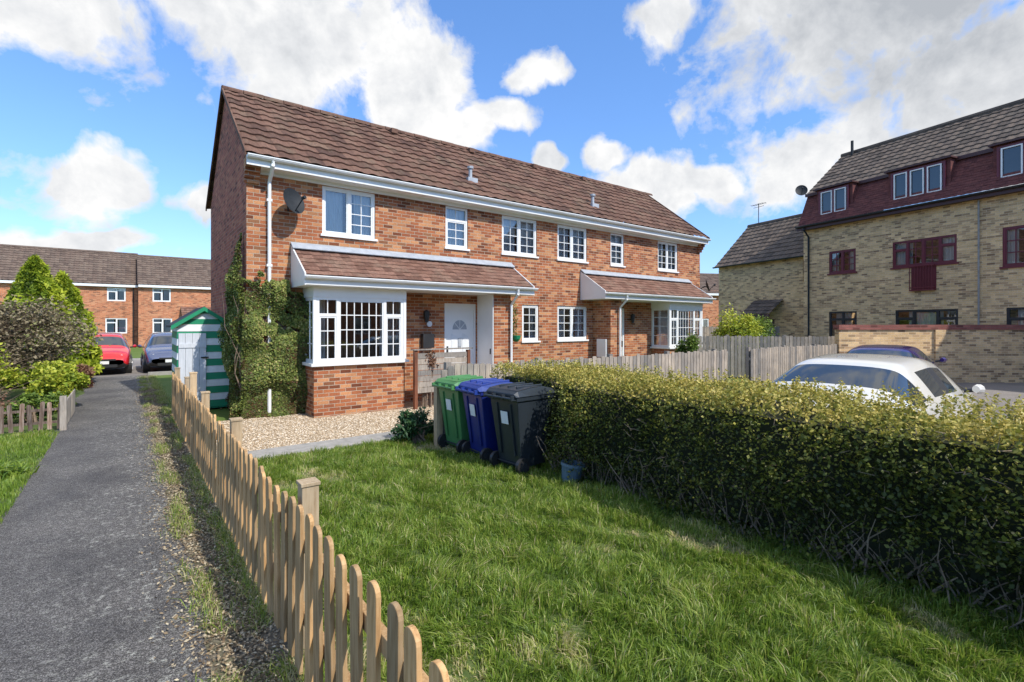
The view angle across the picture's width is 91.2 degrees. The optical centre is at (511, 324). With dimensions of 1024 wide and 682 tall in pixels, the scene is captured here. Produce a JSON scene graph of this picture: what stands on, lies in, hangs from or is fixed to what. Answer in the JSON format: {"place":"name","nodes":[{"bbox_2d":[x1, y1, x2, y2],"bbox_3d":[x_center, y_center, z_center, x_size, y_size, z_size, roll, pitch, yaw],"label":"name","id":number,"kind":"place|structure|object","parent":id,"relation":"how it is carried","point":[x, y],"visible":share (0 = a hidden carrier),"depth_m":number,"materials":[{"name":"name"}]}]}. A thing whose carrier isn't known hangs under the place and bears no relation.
{"place":"outdoors","nodes":[
{"label":"outdoors","id":0,"kind":"place"},
{"bbox_2d":[0,388,84,511],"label":"grass verge","id":1,"kind":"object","parent":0,"point":[13,394],"depth_m":9.26,"materials":[{"name":"grass"}]},
{"bbox_2d":[0,342,40,390],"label":"shrub","id":2,"kind":"object","parent":1,"relation":"on","point":[8,375],"visible":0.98,"depth_m":10.41,"materials":[{"name":"yellow plant"}]},
{"bbox_2d":[0,457,44,481],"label":"broadleaf weed","id":3,"kind":"object","parent":1,"relation":"on","point":[8,470],"visible":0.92,"depth_m":6.10,"materials":[{"name":"green plant"}]},
{"bbox_2d":[0,375,47,418],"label":"shrub","id":4,"kind":"object","parent":1,"relation":"on","point":[3,404],"visible":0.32,"depth_m":9.49,"materials":[{"name":"green plant"}]},
{"bbox_2d":[0,428,59,523],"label":"verge grass","id":5,"kind":"structure","parent":1,"relation":"on","point":[6,488],"depth_m":7.09,"materials":[{"name":"green plant"}]},
{"bbox_2d":[2,391,67,422],"bbox_3d":[-8.991,1.554,9.417,0.713,0.624,0.983,0,0,37],"label":"shrub","id":6,"kind":"object","parent":1,"relation":"on","point":[29,398],"visible":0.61,"depth_m":9.42,"materials":[{"name":"green plant"}]},
{"bbox_2d":[0,254,104,388],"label":"conifer tree","id":7,"kind":"object","parent":1,"relation":"on","point":[34,277],"visible":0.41,"depth_m":14.82,"materials":[{"name":"green plant"}]},
{"bbox_2d":[0,281,109,391],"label":"shrub","id":8,"kind":"object","parent":1,"relation":"on","point":[10,326],"visible":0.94,"depth_m":12.20,"materials":[{"name":"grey plant"}]},
{"bbox_2d":[20,355,90,412],"bbox_3d":[-9.797,1.252,10.796,1.191,1.229,2.272,0,0,-26],"label":"shrub","id":9,"kind":"object","parent":1,"relation":"on","point":[67,378],"visible":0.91,"depth_m":10.52,"materials":[{"name":"green plant"}]},
{"bbox_2d":[54,270,102,365],"bbox_3d":[-14.241,0.148,15.719,2.250,3.746,2.171,0,0,-37],"label":"conifer tree","id":10,"kind":"object","parent":1,"relation":"on","point":[68,287],"visible":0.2,"depth_m":15.88,"materials":[{"name":"green plant"}]},
{"bbox_2d":[76,363,95,388],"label":"shrub","id":11,"kind":"object","parent":1,"relation":"on","point":[86,369],"visible":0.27,"depth_m":14.55,"materials":[{"name":"brown plant"}]},
{"bbox_2d":[0,375,210,681],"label":"footpath","id":12,"kind":"structure","parent":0,"point":[76,605],"depth_m":3.83,"materials":[{"name":"grey asphalt"}]},
{"bbox_2d":[0,389,74,433],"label":"picket fence","id":13,"kind":"object","parent":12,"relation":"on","point":[66,408],"visible":1,"depth_m":8.58,"materials":[{"name":"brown wood"}]},
{"bbox_2d":[93,360,171,377],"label":"road","id":14,"kind":"structure","parent":0,"point":[137,369],"depth_m":19.80,"materials":[{"name":"grey asphalt"}]},
{"bbox_2d":[94,332,136,372],"bbox_3d":[-15.929,1.105,19.478,2.150,1.569,4.124,0,0,-37],"label":"parked car","id":15,"kind":"object","parent":14,"relation":"on","point":[116,353],"visible":0.47,"depth_m":18.77,"materials":[{"name":"red metal"}]},
{"bbox_2d":[138,332,171,372],"bbox_3d":[-14.108,1.105,20.686,2.150,1.569,4.224,0,0,-37],"label":"parked car","id":16,"kind":"object","parent":14,"relation":"on","point":[157,349],"visible":0.57,"depth_m":19.28,"materials":[{"name":"blue metal"}]},
{"bbox_2d":[131,346,142,357],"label":"garden lawn","id":17,"kind":"structure","parent":0,"point":[136,352],"depth_m":32.87,"materials":[{"name":"green plant"}]},
{"bbox_2d":[156,375,229,420],"bbox_3d":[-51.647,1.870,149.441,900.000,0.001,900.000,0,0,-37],"label":"ground","id":18,"kind":"structure","parent":0,"point":[223,413],"depth_m":12.64,"materials":[{"name":"green plant"}]},
{"bbox_2d":[0,283,137,345],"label":"walls","id":19,"kind":"structure","parent":18,"relation":"on","point":[94,298],"depth_m":40.72,"materials":[{"name":"brick"}]},
{"bbox_2d":[0,280,137,344],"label":"window frames","id":20,"kind":"structure","parent":19,"relation":"attached to","point":[85,284],"depth_m":40.87,"materials":[{"name":"white plastic"}]},
{"bbox_2d":[0,244,138,284],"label":"roof","id":21,"kind":"structure","parent":19,"relation":"attached to","point":[93,266],"depth_m":40.67,"materials":[{"name":"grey tile"}]},
{"bbox_2d":[107,288,125,331],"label":"glass","id":22,"kind":"object","parent":19,"relation":"attached to","point":[122,326],"visible":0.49,"depth_m":41.20,"materials":[{"name":"glass"}]},
{"bbox_2d":[132,358,171,375],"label":"kerb","id":23,"kind":"structure","parent":18,"relation":"on","point":[161,373],"depth_m":18.47,"materials":[{"name":"concrete"}]},
{"bbox_2d":[138,287,210,345],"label":"walls","id":24,"kind":"structure","parent":18,"relation":"on","point":[149,309],"depth_m":42.13,"materials":[{"name":"brick"}]},
{"bbox_2d":[154,289,170,331],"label":"glass","id":25,"kind":"object","parent":24,"relation":"attached to","point":[165,298],"visible":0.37,"depth_m":42.21,"materials":[{"name":"glass"}]},
{"bbox_2d":[137,254,210,315],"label":"roof","id":26,"kind":"structure","parent":24,"relation":"attached to","point":[170,271],"depth_m":43.68,"materials":[{"name":"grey tile"}]},
{"bbox_2d":[138,285,210,332],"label":"window frames","id":27,"kind":"structure","parent":24,"relation":"attached to","point":[177,287],"depth_m":42.07,"materials":[{"name":"white plastic"}]},
{"bbox_2d":[166,307,228,407],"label":"garden shed","id":28,"kind":"structure","parent":18,"relation":"on","point":[196,345],"depth_m":10.86,"materials":[{"name":"green paint"}]},
{"bbox_2d":[172,367,449,681],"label":"picket fence","id":29,"kind":"object","parent":18,"relation":"on","point":[300,566],"visible":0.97,"depth_m":2.73,"materials":[{"name":"brown wood"}]},
{"bbox_2d":[247,432,397,458],"bbox_3d":[0.352,1.857,10.039,11.220,0.085,0.500,0,0,-37],"label":"concrete edging","id":30,"kind":"object","parent":18,"relation":"on","point":[333,443],"depth_m":7.55,"materials":[{"name":"grey concrete"}]},
{"bbox_2d":[211,100,705,401],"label":"walls","id":31,"kind":"structure","parent":18,"relation":"on","point":[239,205],"depth_m":12.44,"materials":[{"name":"red brick"}]},
{"bbox_2d":[283,188,306,213],"bbox_3d":[-4.330,-2.471,10.080,0.429,0.524,0.537,0,0,-15],"label":"satellite dish","id":32,"kind":"object","parent":31,"relation":"attached to","point":[293,200],"visible":1,"depth_m":10.07,"materials":[{"name":"grey metal"}]},
{"bbox_2d":[305,294,510,417],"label":"porch walls","id":33,"kind":"structure","parent":31,"relation":"attached to","point":[343,389],"depth_m":10.84,"materials":[{"name":"brick"}]},
{"bbox_2d":[304,296,475,364],"bbox_3d":[-2.451,0.590,11.506,4.320,2.280,0.860,0,0,-37],"label":"bay window and door","id":34,"kind":"structure","parent":33,"relation":"attached to","point":[460,325],"depth_m":10.77,"materials":[{"name":"white plastic"}]},
{"bbox_2d":[306,300,399,359],"bbox_3d":[-3.347,0.100,10.752,1.880,1.300,0.665,0,0,-37],"label":"porch glass","id":35,"kind":"object","parent":34,"relation":"in","point":[389,307],"visible":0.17,"depth_m":11.29,"materials":[{"name":"clear glass"}]},
{"bbox_2d":[291,242,532,287],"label":"porch roof","id":36,"kind":"structure","parent":33,"relation":"on","point":[323,260],"depth_m":11.29,"materials":[{"name":"brown tile"}]},
{"bbox_2d":[291,246,538,376],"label":"porch trim","id":37,"kind":"structure","parent":33,"relation":"attached to","point":[329,286],"depth_m":10.92,"materials":[{"name":"white plastic"}]},
{"bbox_2d":[205,85,709,250],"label":"roof","id":38,"kind":"structure","parent":31,"relation":"on","point":[274,127],"depth_m":13.42,"materials":[{"name":"brown tile"}]},
{"bbox_2d":[246,153,710,412],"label":"trim","id":39,"kind":"structure","parent":31,"relation":"attached to","point":[271,167],"depth_m":12.10,"materials":[{"name":"white plastic"}]},
{"bbox_2d":[511,300,518,334],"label":"trailing plant","id":40,"kind":"object","parent":39,"relation":"attached to","point":[514,318],"visible":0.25,"depth_m":13.71,"materials":[{"name":"green plant"}]},
{"bbox_2d":[322,186,676,340],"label":"window frames","id":41,"kind":"structure","parent":31,"relation":"attached to","point":[349,203],"depth_m":14.04,"materials":[{"name":"white plastic"}]},
{"bbox_2d":[326,191,673,337],"bbox_3d":[0.955,-1.250,14.689,12.800,3.440,0.115,0,0,-37],"label":"window glass","id":42,"kind":"object","parent":31,"relation":"attached to","point":[334,211],"visible":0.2,"depth_m":13.94,"materials":[{"name":"glass"}]},
{"bbox_2d":[593,300,698,357],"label":"porch walls","id":43,"kind":"structure","parent":31,"relation":"attached to","point":[605,319],"depth_m":15.39,"materials":[{"name":"brick"}]},
{"bbox_2d":[581,269,710,297],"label":"porch roof","id":44,"kind":"structure","parent":43,"relation":"on","point":[626,283],"depth_m":16.52,"materials":[{"name":"brown tile"}]},
{"bbox_2d":[580,271,715,355],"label":"porch trim","id":45,"kind":"structure","parent":43,"relation":"attached to","point":[590,289],"depth_m":15.56,"materials":[{"name":"white plastic"}]},
{"bbox_2d":[622,308,702,355],"bbox_3d":[4.912,0.590,17.155,4.320,2.280,0.860,0,0,-37],"label":"bay window and door","id":46,"kind":"structure","parent":43,"relation":"attached to","point":[693,318],"depth_m":17.35,"materials":[{"name":"white plastic"}]},
{"bbox_2d":[654,310,687,344],"bbox_3d":[5.872,0.100,17.826,1.880,1.300,0.665,0,0,-37],"label":"porch glass","id":47,"kind":"object","parent":46,"relation":"in","point":[662,327],"visible":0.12,"depth_m":17.73,"materials":[{"name":"clear glass"}]},
{"bbox_2d":[700,281,715,290],"bbox_3d":[7.468,-1.468,19.161,0.380,0.462,0.532,0,0,-22],"label":"satellite dish","id":48,"kind":"object","parent":31,"relation":"attached to","point":[707,286],"visible":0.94,"depth_m":19.00,"materials":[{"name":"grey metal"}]},
{"bbox_2d":[703,292,718,326],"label":"walls","id":49,"kind":"structure","parent":18,"relation":"on","point":[709,310],"depth_m":44.53,"materials":[{"name":"brick"}]},
{"bbox_2d":[700,273,718,292],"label":"roof","id":50,"kind":"structure","parent":49,"relation":"attached to","point":[711,279],"depth_m":46.31,"materials":[{"name":"brown tile"}]},
{"bbox_2d":[702,290,718,325],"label":"window frames","id":51,"kind":"structure","parent":49,"relation":"attached to","point":[713,294],"depth_m":44.35,"materials":[{"name":"white plastic"}]},
{"bbox_2d":[712,202,803,345],"bbox_3d":[14.991,-2.550,27.007,6.324,9.000,6.000,0,0,-24],"label":"brick annex","id":52,"kind":"object","parent":18,"relation":"on","point":[760,265],"visible":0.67,"depth_m":26.18,"materials":[{"name":"brick"}]},
{"bbox_2d":[804,191,1023,342],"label":"walls","id":53,"kind":"structure","parent":18,"relation":"on","point":[874,290],"depth_m":19.20,"materials":[{"name":"brick"}]},
{"bbox_2d":[795,185,807,195],"bbox_3d":[13.175,-6.073,22.712,0.595,0.518,0.428,0,0,-24],"label":"satellite dish","id":54,"kind":"object","parent":53,"relation":"attached to","point":[801,190],"visible":1,"depth_m":22.75,"materials":[{"name":"grey metal"}]},
{"bbox_2d":[795,141,1023,336],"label":"window frames and trim","id":55,"kind":"structure","parent":53,"relation":"attached to","point":[923,275],"depth_m":18.57,"materials":[{"name":"red paint"}]},
{"bbox_2d":[798,98,1023,225],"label":"roof","id":56,"kind":"structure","parent":53,"relation":"attached to","point":[965,147],"depth_m":19.47,"materials":[{"name":"tile"}]},
{"bbox_2d":[822,145,1023,324],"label":"glass","id":57,"kind":"object","parent":53,"relation":"attached to","point":[1011,159],"visible":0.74,"depth_m":18.65,"materials":[{"name":"glass"}]},
{"bbox_2d":[136,374,324,681],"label":"path verge","id":58,"kind":"structure","parent":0,"point":[217,641],"depth_m":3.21,"materials":[{"name":"green plant"}]},
{"bbox_2d":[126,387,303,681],"bbox_3d":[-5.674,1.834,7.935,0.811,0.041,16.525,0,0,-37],"label":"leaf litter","id":59,"kind":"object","parent":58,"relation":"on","point":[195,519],"visible":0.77,"depth_m":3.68,"materials":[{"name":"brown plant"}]},
{"bbox_2d":[0,0,1023,273],"label":"sky","id":60,"kind":"structure","parent":0,"point":[714,110],"materials":[{"name":"blue"}]},
{"bbox_2d":[198,433,1023,681],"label":"lawn","id":61,"kind":"structure","parent":0,"point":[466,672],"depth_m":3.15,"materials":[{"name":"plant"}]},
{"bbox_2d":[388,406,433,443],"bbox_3d":[-1.516,1.573,7.842,0.698,0.586,0.789,0,0,37],"label":"shrub","id":62,"kind":"object","parent":61,"relation":"on","point":[412,426],"visible":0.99,"depth_m":7.81,"materials":[{"name":"green plant"}]},
{"bbox_2d":[434,370,447,446],"bbox_3d":[-1.076,1.325,7.657,0.215,1.250,0.100,0,0,-37],"label":"fence post","id":63,"kind":"object","parent":61,"relation":"on","point":[439,428],"visible":0.37,"depth_m":7.59,"materials":[{"name":"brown wood"}]},
{"bbox_2d":[432,374,483,452],"bbox_3d":[-0.726,1.311,7.484,0.773,1.078,0.600,0,0,-39],"label":"wheelie bin","id":64,"kind":"object","parent":61,"relation":"on","point":[454,417],"visible":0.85,"depth_m":7.29,"materials":[{"name":"plastic"}]},
{"bbox_2d":[455,378,512,461],"bbox_3d":[-0.327,1.311,6.998,0.773,1.078,0.600,0,0,-34],"label":"wheelie bin","id":65,"kind":"object","parent":61,"relation":"on","point":[480,424],"visible":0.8,"depth_m":6.77,"materials":[{"name":"plastic"}]},
{"bbox_2d":[483,382,554,474],"bbox_3d":[0.098,1.311,6.477,0.773,1.078,0.600,0,0,-41],"label":"wheelie bin","id":66,"kind":"object","parent":61,"relation":"on","point":[520,410],"visible":0.97,"depth_m":6.31,"materials":[{"name":"plastic"}]},
{"bbox_2d":[561,459,584,481],"bbox_3d":[0.699,1.736,5.879,0.312,0.230,0.260,9,0,-37],"label":"plant tub","id":67,"kind":"object","parent":61,"relation":"on","point":[574,474],"visible":0.74,"depth_m":5.78,"materials":[{"name":"blue plastic"}]},
{"bbox_2d":[489,357,1023,632],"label":"hedge","id":68,"kind":"object","parent":61,"relation":"on","point":[922,495],"visible":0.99,"depth_m":3.91,"materials":[{"name":"green plant"}]},
{"bbox_2d":[728,367,744,383],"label":"garden ground","id":69,"kind":"structure","parent":0,"point":[736,378],"depth_m":17.20,"materials":[{"name":"green plant"}]},
{"bbox_2d":[185,399,433,452],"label":"gravel","id":70,"kind":"structure","parent":69,"relation":"on","point":[407,405],"depth_m":9.05,"materials":[{"name":"beige gravel"}]},
{"bbox_2d":[217,232,309,418],"bbox_3d":[-5.505,0.012,10.260,1.370,3.728,2.671,0,0,-68],"label":"climbing ivy","id":71,"kind":"object","parent":70,"relation":"on","point":[251,383],"visible":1,"depth_m":9.94,"materials":[{"name":"green plant"}]},
{"bbox_2d":[422,350,438,407],"bbox_3d":[-1.857,1.189,11.123,0.482,1.326,0.271,0,0,4],"label":"potted plant","id":72,"kind":"object","parent":70,"relation":"on","point":[432,361],"visible":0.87,"depth_m":11.11,"materials":[{"name":"brown plant"}]},
{"bbox_2d":[411,347,472,409],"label":"garden gate","id":73,"kind":"structure","parent":70,"relation":"on","point":[420,376],"depth_m":11.06,"materials":[{"name":"wood"}]},
{"bbox_2d":[444,349,726,388],"bbox_3d":[2.103,1.220,10.070,7.756,1.260,0.150,0,0,-36],"label":"wooden fence","id":74,"kind":"object","parent":69,"relation":"on","point":[694,362],"visible":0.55,"depth_m":10.71,"materials":[{"name":"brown wood"}]},
{"bbox_2d":[673,330,699,352],"bbox_3d":[5.617,1.020,16.147,0.913,1.676,0.843,0,0,-37],"label":"shrub","id":75,"kind":"object","parent":69,"relation":"on","point":[691,344],"visible":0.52,"depth_m":15.98,"materials":[{"name":"green plant"}]},
{"bbox_2d":[711,303,766,374],"bbox_3d":[8.387,0.524,18.616,2.508,2.676,1.877,0,0,-37],"label":"shrub","id":76,"kind":"object","parent":69,"relation":"on","point":[750,327],"visible":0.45,"depth_m":18.44,"materials":[{"name":"green plant"}]},
{"bbox_2d":[703,326,779,362],"bbox_3d":[9.547,0.955,23.034,6.596,1.790,0.150,0,0,-16],"label":"wooden fence","id":77,"kind":"object","parent":69,"relation":"on","point":[707,330],"visible":0.12,"depth_m":22.82,"materials":[{"name":"wood"}]},
{"bbox_2d":[705,307,778,361],"bbox_3d":[9.273,0.474,20.336,3.210,2.790,4.504,0,0,32],"label":"shrub","id":78,"kind":"object","parent":69,"relation":"on","point":[767,327],"visible":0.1,"depth_m":19.58,"materials":[{"name":"green plant"}]},
{"bbox_2d":[672,334,834,377],"bbox_3d":[8.171,1.105,17.221,5.204,1.490,0.150,0,0,11],"label":"wooden fence","id":79,"kind":"object","parent":69,"relation":"on","point":[714,342],"visible":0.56,"depth_m":17.20,"materials":[{"name":"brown wood"}]},
{"bbox_2d":[745,344,837,384],"bbox_3d":[8.388,1.220,14.597,5.580,1.260,0.150,0,0,-35],"label":"wooden fence","id":80,"kind":"object","parent":69,"relation":"on","point":[774,363],"visible":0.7,"depth_m":13.66,"materials":[{"name":"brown wood"}]},
{"bbox_2d":[957,383,1023,421],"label":"parking court","id":81,"kind":"object","parent":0,"point":[1011,391],"depth_m":13.58,"materials":[{"name":"asphalt"}]},
{"bbox_2d":[765,353,985,420],"bbox_3d":[4.910,1.148,6.906,4.524,1.484,2.150,0,0,-39],"label":"parked car","id":82,"kind":"object","parent":81,"relation":"on","point":[868,373],"visible":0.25,"depth_m":6.13,"materials":[{"name":"white metal"}]},
{"bbox_2d":[847,345,946,366],"bbox_3d":[9.089,1.191,12.187,2.150,1.398,4.124,0,0,45],"label":"parked car","id":83,"kind":"object","parent":81,"relation":"on","point":[906,351],"visible":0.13,"depth_m":11.56,"materials":[{"name":"blue metal"}]},
{"bbox_2d":[833,325,1023,382],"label":"wall","id":84,"kind":"structure","parent":81,"relation":"on","point":[982,353],"depth_m":15.82,"materials":[{"name":"brick"}]}
]}

